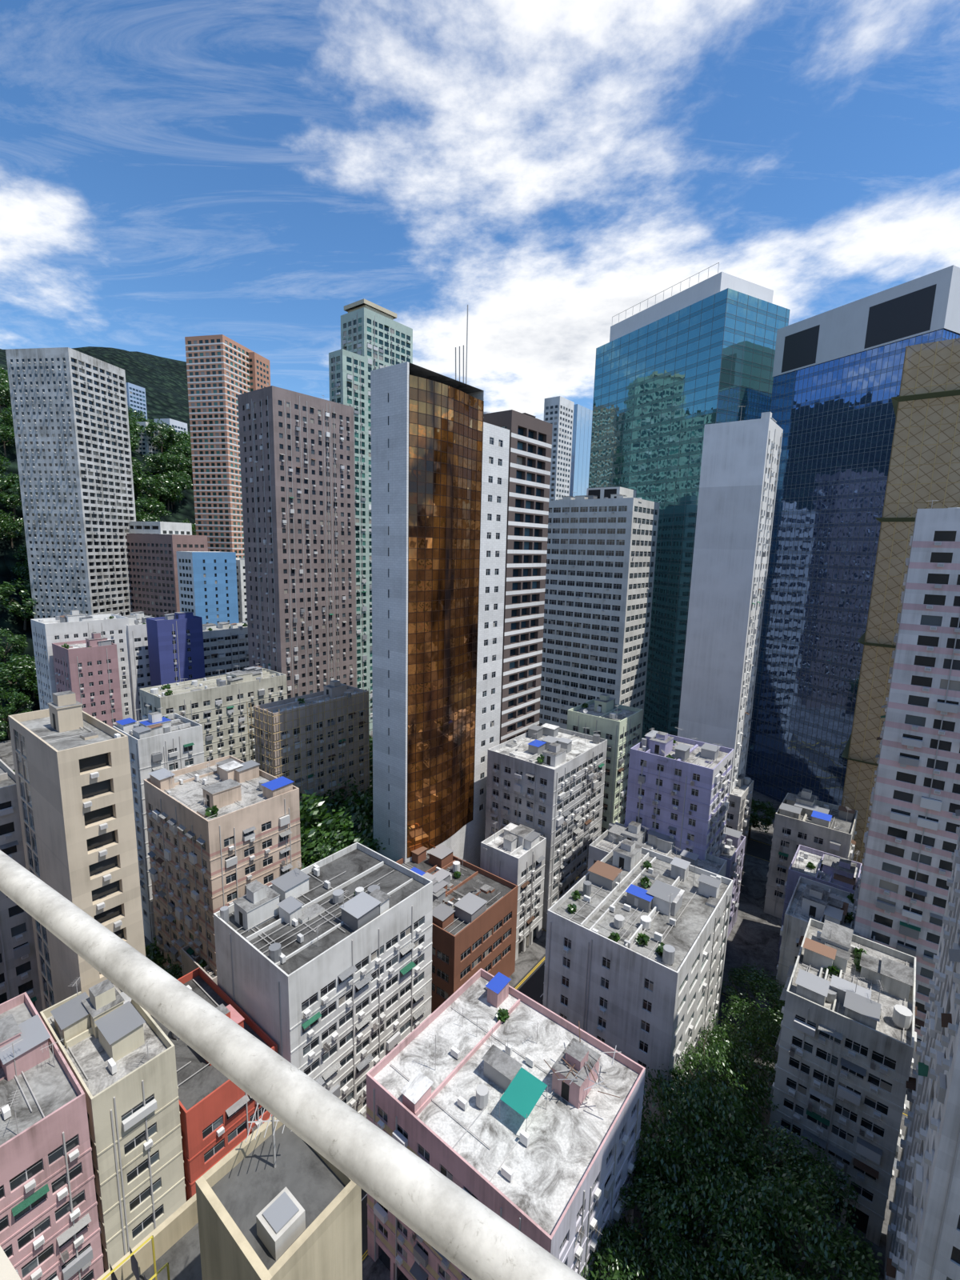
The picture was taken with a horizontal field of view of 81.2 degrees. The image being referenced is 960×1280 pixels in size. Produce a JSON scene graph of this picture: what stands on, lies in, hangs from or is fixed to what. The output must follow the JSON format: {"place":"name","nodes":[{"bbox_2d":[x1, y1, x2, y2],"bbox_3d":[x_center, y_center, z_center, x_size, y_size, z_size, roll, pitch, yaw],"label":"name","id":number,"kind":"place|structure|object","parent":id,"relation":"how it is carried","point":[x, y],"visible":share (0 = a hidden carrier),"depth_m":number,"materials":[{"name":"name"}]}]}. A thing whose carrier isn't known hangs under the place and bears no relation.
{"place":"outdoors","nodes":[
{"label":"outdoors","id":0,"kind":"place"},
{"bbox_2d":[0,346,195,741],"bbox_3d":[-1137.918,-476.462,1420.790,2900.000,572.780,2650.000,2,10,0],"label":"hillside terrain","id":1,"kind":"structure","parent":0,"point":[162,381],"depth_m":403.09,"materials":[{"name":"plant"}]},
{"bbox_2d":[0,383,11,412],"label":"hill tree","id":2,"kind":"object","parent":1,"relation":"on","point":[5,392],"visible":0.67,"depth_m":326.00,"materials":[{"name":"green plant"}]},
{"bbox_2d":[0,405,13,427],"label":"hill tree","id":3,"kind":"object","parent":1,"relation":"on","point":[6,418],"visible":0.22,"depth_m":314.42,"materials":[{"name":"green plant"}]},
{"bbox_2d":[0,424,15,457],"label":"hill tree","id":4,"kind":"object","parent":1,"relation":"on","point":[8,432],"visible":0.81,"depth_m":309.54,"materials":[{"name":"green plant"}]},
{"bbox_2d":[0,472,22,525],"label":"hill tree","id":5,"kind":"object","parent":1,"relation":"on","point":[6,482],"visible":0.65,"depth_m":284.59,"materials":[{"name":"green plant"}]},
{"bbox_2d":[0,512,24,547],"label":"hill tree","id":6,"kind":"object","parent":1,"relation":"on","point":[17,530],"visible":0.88,"depth_m":277.70,"materials":[{"name":"green plant"}]},
{"bbox_2d":[0,627,27,663],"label":"hill tree","id":7,"kind":"object","parent":1,"relation":"on","point":[18,642],"visible":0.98,"depth_m":238.12,"materials":[{"name":"green plant"}]},
{"bbox_2d":[0,688,33,739],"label":"hill tree","id":8,"kind":"object","parent":1,"relation":"on","point":[20,698],"visible":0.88,"depth_m":218.49,"materials":[{"name":"green plant"}]},
{"bbox_2d":[0,653,36,708],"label":"hill tree","id":9,"kind":"object","parent":1,"relation":"on","point":[6,670],"visible":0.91,"depth_m":225.47,"materials":[{"name":"green plant"}]},
{"bbox_2d":[0,577,36,630],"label":"hill tree","id":10,"kind":"object","parent":1,"relation":"on","point":[6,591],"visible":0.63,"depth_m":250.63,"materials":[{"name":"green plant"}]},
{"bbox_2d":[11,561,30,583],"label":"hill tree","id":11,"kind":"object","parent":1,"relation":"on","point":[20,569],"visible":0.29,"depth_m":266.74,"materials":[{"name":"green plant"}]},
{"bbox_2d":[7,653,36,698],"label":"hill tree","id":12,"kind":"object","parent":1,"relation":"on","point":[30,661],"visible":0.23,"depth_m":232.58,"materials":[{"name":"green plant"}]},
{"bbox_2d":[15,592,36,620],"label":"hill tree","id":13,"kind":"object","parent":1,"relation":"on","point":[29,614],"visible":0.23,"depth_m":253.62,"materials":[{"name":"green plant"}]},
{"bbox_2d":[128,414,144,439],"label":"hill tree","id":14,"kind":"object","parent":1,"relation":"on","point":[137,429],"visible":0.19,"depth_m":381.38,"materials":[{"name":"green plant"}]},
{"bbox_2d":[132,471,171,501],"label":"hill tree","id":15,"kind":"object","parent":1,"relation":"on","point":[147,483],"visible":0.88,"depth_m":351.82,"materials":[{"name":"green plant"}]},
{"bbox_2d":[134,494,171,519],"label":"hill tree","id":16,"kind":"object","parent":1,"relation":"on","point":[157,509],"visible":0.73,"depth_m":340.53,"materials":[{"name":"green plant"}]},
{"bbox_2d":[142,451,173,474],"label":"hill tree","id":17,"kind":"object","parent":1,"relation":"on","point":[153,459],"visible":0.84,"depth_m":371.75,"materials":[{"name":"green plant"}]},
{"bbox_2d":[142,418,175,453],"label":"hill tree","id":18,"kind":"object","parent":1,"relation":"on","point":[151,428],"visible":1,"depth_m":398.84,"materials":[{"name":"green plant"}]},
{"bbox_2d":[149,479,183,511],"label":"hill tree","id":19,"kind":"object","parent":1,"relation":"on","point":[177,492],"visible":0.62,"depth_m":360.47,"materials":[{"name":"green plant"}]},
{"bbox_2d":[155,459,187,475],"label":"hill tree","id":20,"kind":"object","parent":1,"relation":"on","point":[176,464],"visible":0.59,"depth_m":376.91,"materials":[{"name":"green plant"}]},
{"bbox_2d":[157,424,190,451],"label":"hill tree","id":21,"kind":"object","parent":1,"relation":"on","point":[177,438],"visible":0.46,"depth_m":408.11,"materials":[{"name":"green plant"}]},
{"bbox_2d":[160,452,190,472],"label":"hill tree","id":22,"kind":"object","parent":1,"relation":"on","point":[172,458],"visible":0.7,"depth_m":378.73,"materials":[{"name":"green plant"}]},
{"bbox_2d":[157,470,192,503],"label":"hill tree","id":23,"kind":"object","parent":1,"relation":"on","point":[170,474],"visible":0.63,"depth_m":366.67,"materials":[{"name":"green plant"}]},
{"bbox_2d":[167,441,191,468],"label":"hill tree","id":24,"kind":"object","parent":1,"relation":"on","point":[176,449],"visible":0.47,"depth_m":390.12,"materials":[{"name":"green plant"}]},
{"bbox_2d":[24,837,910,1279],"bbox_3d":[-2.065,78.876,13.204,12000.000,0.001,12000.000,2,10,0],"label":"ground","id":25,"kind":"structure","parent":0,"point":[532,986],"depth_m":100.54,"materials":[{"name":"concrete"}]},
{"bbox_2d":[0,1245,21,1279],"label":"building","id":26,"kind":"structure","parent":25,"relation":"on","point":[8,1271],"depth_m":1.65,"materials":[{"name":"paint"}]},
{"bbox_2d":[0,849,586,1279],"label":"balcony railing","id":27,"kind":"object","parent":26,"relation":"attached to","point":[469,1235],"depth_m":0.99,"materials":[{"name":"metal"}]},
{"bbox_2d":[0,759,42,1015],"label":"building","id":28,"kind":"structure","parent":25,"relation":"on","point":[18,970],"depth_m":74.38,"materials":[{"name":"grey"}]},
{"bbox_2d":[0,992,103,1279],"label":"pink building","id":29,"kind":"structure","parent":25,"relation":"on","point":[47,1177],"depth_m":49.70,"materials":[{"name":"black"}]},
{"bbox_2d":[5,347,135,619],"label":"white tower","id":30,"kind":"structure","parent":25,"relation":"on","point":[70,414],"depth_m":244.48,"materials":[{"name":"grey"}]},
{"bbox_2d":[8,690,150,1181],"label":"beige building","id":31,"kind":"structure","parent":25,"relation":"on","point":[72,770],"depth_m":63.45,"materials":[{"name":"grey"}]},
{"bbox_2d":[30,609,134,719],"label":"white building","id":32,"kind":"structure","parent":25,"relation":"on","point":[72,626],"depth_m":171.77,"materials":[{"name":"grey"}]},
{"bbox_2d":[52,632,123,727],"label":"pink building","id":33,"kind":"structure","parent":25,"relation":"on","point":[86,671],"depth_m":161.94,"materials":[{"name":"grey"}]},
{"bbox_2d":[40,976,186,1272],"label":"cream building","id":34,"kind":"structure","parent":25,"relation":"on","point":[116,1046],"depth_m":55.30,"materials":[{"name":"beige"}]},
{"bbox_2d":[116,611,153,720],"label":"white building","id":35,"kind":"structure","parent":25,"relation":"on","point":[138,652],"depth_m":183.68,"materials":[{"name":"grey"}]},
{"bbox_2d":[125,382,147,421],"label":"tower","id":36,"kind":"structure","parent":25,"relation":"on","point":[136,397],"depth_m":428.49,"materials":[{"name":"concrete"}]},
{"bbox_2d":[133,421,160,455],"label":"tower","id":37,"kind":"structure","parent":25,"relation":"on","point":[146,447],"depth_m":400.31,"materials":[{"name":"concrete"}]},
{"bbox_2d":[112,707,204,943],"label":"building","id":38,"kind":"structure","parent":25,"relation":"on","point":[157,741],"depth_m":109.53,"materials":[{"name":"grey"}]},
{"bbox_2d":[128,521,191,535],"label":"long building","id":39,"kind":"structure","parent":25,"relation":"on","point":[160,528],"depth_m":262.44,"materials":[{"name":"white"}]},
{"bbox_2d":[125,533,207,617],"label":"brown building","id":40,"kind":"structure","parent":25,"relation":"on","point":[153,574],"depth_m":260.29,"materials":[{"name":"concrete"}]},
{"bbox_2d":[153,418,187,455],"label":"building","id":41,"kind":"structure","parent":25,"relation":"on","point":[178,426],"depth_m":425.71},
{"bbox_2d":[160,963,182,979],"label":"tree","id":42,"kind":"object","parent":25,"relation":"on","point":[173,972],"visible":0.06,"depth_m":91.12,"materials":[{"name":"green plant"}]},
{"bbox_2d":[145,611,205,686],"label":"blue building","id":43,"kind":"structure","parent":25,"relation":"on","point":[175,647],"depth_m":180.85,"materials":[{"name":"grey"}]},
{"bbox_2d":[180,944,217,984],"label":"building","id":44,"kind":"structure","parent":25,"relation":"on","point":[190,964],"depth_m":86.91,"materials":[{"name":"grey"}]},
{"bbox_2d":[176,551,239,624],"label":"apartment building","id":45,"kind":"structure","parent":25,"relation":"on","point":[207,586],"depth_m":242.04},
{"bbox_2d":[139,663,287,762],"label":"cream building","id":46,"kind":"structure","parent":25,"relation":"on","point":[216,707],"depth_m":147.66,"materials":[{"name":"grey"}]},
{"bbox_2d":[150,967,277,1201],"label":"red building","id":47,"kind":"structure","parent":25,"relation":"on","point":[211,1098],"depth_m":61.63,"materials":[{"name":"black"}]},
{"bbox_2d":[184,334,253,557],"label":"orange tower","id":48,"kind":"structure","parent":25,"relation":"on","point":[218,368],"depth_m":292.93,"materials":[{"name":"concrete"}]},
{"bbox_2d":[143,755,301,978],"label":"beige building","id":49,"kind":"structure","parent":25,"relation":"on","point":[223,831],"depth_m":88.76,"materials":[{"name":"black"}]},
{"bbox_2d":[202,620,249,677],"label":"white building","id":50,"kind":"structure","parent":25,"relation":"on","point":[226,647],"depth_m":203.10,"materials":[{"name":"grey"}]},
{"bbox_2d":[96,1103,362,1279],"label":"neighbour building","id":51,"kind":"structure","parent":25,"relation":"on","point":[273,1198],"depth_m":14.26,"materials":[{"name":"beige"}]},
{"bbox_2d":[236,557,247,623],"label":"white building","id":52,"kind":"structure","parent":25,"relation":"on","point":[241,586],"depth_m":258.67,"materials":[{"name":"concrete"}]},
{"bbox_2d":[248,352,270,391],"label":"orange tower","id":53,"kind":"structure","parent":25,"relation":"on","point":[259,371],"depth_m":305.23,"materials":[{"name":"concrete"}]},
{"bbox_2d":[237,385,356,698],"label":"brown tower","id":54,"kind":"structure","parent":25,"relation":"on","point":[297,454],"depth_m":167.58,"materials":[{"name":"grey"}]},
{"bbox_2d":[246,689,372,811],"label":"scaffold","id":55,"kind":"object","parent":25,"relation":"on","point":[286,738],"visible":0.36,"depth_m":126.88,"materials":[{"name":"brown wood"}]},
{"bbox_2d":[253,680,369,811],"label":"scaffolded building","id":56,"kind":"structure","parent":25,"relation":"on","point":[336,690],"depth_m":129.56,"materials":[{"name":"black"}]},
{"bbox_2d":[300,789,335,867],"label":"tree","id":57,"kind":"object","parent":25,"relation":"on","point":[304,824],"visible":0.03,"depth_m":117.88,"materials":[{"name":"green plant"}]},
{"bbox_2d":[297,832,345,870],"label":"tree","id":58,"kind":"object","parent":25,"relation":"on","point":[323,854],"visible":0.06,"depth_m":103.39,"materials":[{"name":"green plant"}]},
{"bbox_2d":[213,841,432,1118],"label":"white building","id":59,"kind":"structure","parent":25,"relation":"on","point":[317,962],"depth_m":72.52,"materials":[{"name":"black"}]},
{"bbox_2d":[299,792,363,862],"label":"tree","id":60,"kind":"object","parent":25,"relation":"on","point":[333,825],"visible":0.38,"depth_m":109.25,"materials":[{"name":"green plant"}]},
{"bbox_2d":[328,348,370,733],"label":"green tower","id":61,"kind":"structure","parent":25,"relation":"on","point":[348,374],"depth_m":217.97,"materials":[{"name":"grey"}]},
{"bbox_2d":[340,298,412,731],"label":"green tower","id":62,"kind":"structure","parent":25,"relation":"on","point":[378,336],"depth_m":220.90,"materials":[{"name":"grey"}]},
{"bbox_2d":[370,304,509,867],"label":"copper tower","id":63,"kind":"structure","parent":25,"relation":"on","point":[440,447],"depth_m":110.65,"materials":[{"name":"brown glass"}]},
{"bbox_2d":[0,730,907,1279],"bbox_3d":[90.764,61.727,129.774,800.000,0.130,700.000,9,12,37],"label":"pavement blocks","id":64,"kind":"structure","parent":25,"relation":"on","point":[754,937],"depth_m":112.68,"materials":[{"name":"grey"}]},
{"bbox_2d":[145,936,174,967],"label":"tree","id":65,"kind":"object","parent":64,"relation":"on","point":[156,957],"visible":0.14,"depth_m":97.31,"materials":[{"name":"green plant"}]},
{"bbox_2d":[300,792,373,846],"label":"tree","id":66,"kind":"object","parent":64,"relation":"on","point":[361,830],"visible":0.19,"depth_m":125.29,"materials":[{"name":"green plant"}]},
{"bbox_2d":[316,775,373,827],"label":"tree","id":67,"kind":"object","parent":64,"relation":"on","point":[338,796],"visible":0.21,"depth_m":133.20,"materials":[{"name":"green plant"}]},
{"bbox_2d":[336,818,385,851],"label":"tree","id":68,"kind":"object","parent":64,"relation":"on","point":[368,842],"visible":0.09,"depth_m":117.13,"materials":[{"name":"green plant"}]},
{"bbox_2d":[580,1216,694,1279],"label":"tree","id":69,"kind":"object","parent":64,"relation":"on","point":[613,1256],"visible":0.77,"depth_m":54.42,"materials":[{"name":"green plant"}]},
{"bbox_2d":[592,1156,701,1279],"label":"tree","id":70,"kind":"object","parent":64,"relation":"on","point":[638,1189],"visible":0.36,"depth_m":58.82,"materials":[{"name":"green plant"}]},
{"bbox_2d":[624,1121,775,1279],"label":"tree","id":71,"kind":"object","parent":64,"relation":"on","point":[733,1190],"visible":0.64,"depth_m":57.42,"materials":[{"name":"green plant"}]},
{"bbox_2d":[651,1239,759,1279],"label":"tree","id":72,"kind":"object","parent":64,"relation":"on","point":[676,1274],"visible":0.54,"depth_m":54.10,"materials":[{"name":"green plant"}]},
{"bbox_2d":[668,1026,779,1143],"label":"tree","id":73,"kind":"object","parent":64,"relation":"on","point":[720,1054],"visible":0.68,"depth_m":73.46,"materials":[{"name":"green plant"}]},
{"bbox_2d":[697,1000,793,1109],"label":"tree","id":74,"kind":"object","parent":64,"relation":"on","point":[743,1036],"visible":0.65,"depth_m":81.11,"materials":[{"name":"green plant"}]},
{"bbox_2d":[720,963,785,1042],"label":"tree","id":75,"kind":"object","parent":64,"relation":"on","point":[775,1010],"visible":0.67,"depth_m":91.84,"materials":[{"name":"green plant"}]},
{"bbox_2d":[691,1163,883,1279],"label":"tree","id":76,"kind":"object","parent":64,"relation":"on","point":[774,1201],"visible":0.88,"depth_m":54.95,"materials":[{"name":"green plant"}]},
{"bbox_2d":[395,844,518,1013],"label":"building","id":77,"kind":"structure","parent":25,"relation":"on","point":[474,913],"depth_m":99.34,"materials":[{"name":"brown"}]},
{"bbox_2d":[365,968,645,1279],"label":"pink building","id":78,"kind":"structure","parent":25,"relation":"on","point":[498,1094],"depth_m":57.81,"materials":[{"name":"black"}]},
{"bbox_2d":[483,409,552,743],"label":"dark tower","id":79,"kind":"structure","parent":25,"relation":"on","point":[530,461],"depth_m":133.58,"materials":[{"name":"grey"}]},
{"bbox_2d":[480,723,607,960],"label":"apartment building","id":80,"kind":"structure","parent":25,"relation":"on","point":[546,781],"depth_m":118.96,"materials":[{"name":"concrete"}]},
{"bbox_2d":[543,396,574,500],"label":"tower","id":81,"kind":"structure","parent":25,"relation":"on","point":[558,413],"depth_m":317.45,"materials":[{"name":"concrete"}]},
{"bbox_2d":[569,404,592,496],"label":"tower","id":82,"kind":"structure","parent":25,"relation":"on","point":[581,449],"depth_m":404.37,"materials":[{"name":"blue glass"}]},
{"bbox_2d":[539,486,659,741],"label":"office tower","id":83,"kind":"structure","parent":25,"relation":"on","point":[602,546],"depth_m":188.27,"materials":[{"name":"grey"}]},
{"bbox_2d":[566,693,643,835],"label":"green building","id":84,"kind":"structure","parent":25,"relation":"on","point":[618,727],"depth_m":137.61,"materials":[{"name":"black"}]},
{"bbox_2d":[542,839,733,1149],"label":"building","id":85,"kind":"structure","parent":25,"relation":"on","point":[636,940],"depth_m":79.83,"materials":[{"name":"grey"}]},
{"bbox_2d":[587,820,727,877],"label":"building","id":86,"kind":"structure","parent":25,"relation":"on","point":[607,842],"depth_m":107.80,"materials":[{"name":"grey"}]},
{"bbox_2d":[624,727,734,860],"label":"apartment building","id":87,"kind":"structure","parent":25,"relation":"on","point":[678,788],"depth_m":108.61,"materials":[{"name":"purple"}]},
{"bbox_2d":[588,262,790,738],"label":"teal tower","id":88,"kind":"structure","parent":25,"relation":"on","point":[674,374],"depth_m":193.97,"materials":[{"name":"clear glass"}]},
{"bbox_2d":[633,1057,767,1231],"bbox_3d":[24.238,61.002,66.507,16.541,18.854,17.521,4,10,13],"label":"tree","id":89,"kind":"object","parent":25,"relation":"on","point":[694,1094],"visible":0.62,"depth_m":64.22,"materials":[{"name":"green plant"}]},
{"bbox_2d":[690,827,746,937],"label":"building","id":90,"kind":"structure","parent":25,"relation":"on","point":[733,854],"depth_m":117.50,"materials":[{"name":"grey"}]},
{"bbox_2d":[677,405,783,793],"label":"tower slab","id":91,"kind":"structure","parent":25,"relation":"on","point":[738,478],"depth_m":125.17,"materials":[{"name":"grey"}]},
{"bbox_2d":[725,773,753,881],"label":"building","id":92,"kind":"structure","parent":25,"relation":"on","point":[740,801],"depth_m":130.33,"materials":[{"name":"grey"}]},
{"bbox_2d":[683,1118,815,1263],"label":"tree","id":93,"kind":"object","parent":25,"relation":"on","point":[773,1172],"visible":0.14,"depth_m":65.49,"materials":[{"name":"green plant"}]},
{"bbox_2d":[748,795,775,838],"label":"tree","id":94,"kind":"object","parent":25,"relation":"on","point":[770,812],"visible":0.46,"depth_m":155.19,"materials":[{"name":"green plant"}]},
{"bbox_2d":[703,1120,883,1279],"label":"tree","id":95,"kind":"object","parent":25,"relation":"on","point":[830,1186],"visible":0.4,"depth_m":60.90,"materials":[{"name":"green plant"}]},
{"bbox_2d":[764,788,858,919],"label":"building","id":96,"kind":"structure","parent":25,"relation":"on","point":[804,817],"depth_m":122.18,"materials":[{"name":"grey"}]},
{"bbox_2d":[776,844,862,961],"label":"building","id":97,"kind":"structure","parent":25,"relation":"on","point":[825,868],"depth_m":108.47,"materials":[{"name":"grey"}]},
{"bbox_2d":[771,876,875,1033],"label":"building","id":98,"kind":"structure","parent":25,"relation":"on","point":[817,901],"depth_m":92.44,"materials":[{"name":"grey"}]},
{"bbox_2d":[764,918,918,1246],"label":"old building","id":99,"kind":"structure","parent":25,"relation":"on","point":[846,1044],"depth_m":67.33,"materials":[{"name":"grey"}]},
{"bbox_2d":[744,264,959,805],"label":"blue tower","id":100,"kind":"structure","parent":25,"relation":"on","point":[837,374],"depth_m":165.18,"materials":[{"name":"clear glass"}]},
{"bbox_2d":[841,337,959,873],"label":"scaffold","id":101,"kind":"object","parent":25,"relation":"on","point":[924,466],"visible":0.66,"depth_m":116.97,"materials":[{"name":"brown wood"}]},
{"bbox_2d":[841,389,959,765],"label":"scaffold catchfans","id":102,"kind":"object","parent":101,"relation":"attached to","point":[895,400],"visible":0.6,"depth_m":116.94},
{"bbox_2d":[853,500,959,1077],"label":"residential building","id":103,"kind":"structure","parent":25,"relation":"on","point":[910,838],"depth_m":80.82,"materials":[{"name":"grey"}]},
{"bbox_2d":[884,809,959,1279],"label":"residential building","id":104,"kind":"structure","parent":25,"relation":"on","point":[923,1238],"depth_m":47.01,"materials":[{"name":"grey"}]},
{"bbox_2d":[0,0,959,420],"label":"sky","id":105,"kind":"structure","parent":0,"point":[250,173],"materials":[{"name":"blue"}]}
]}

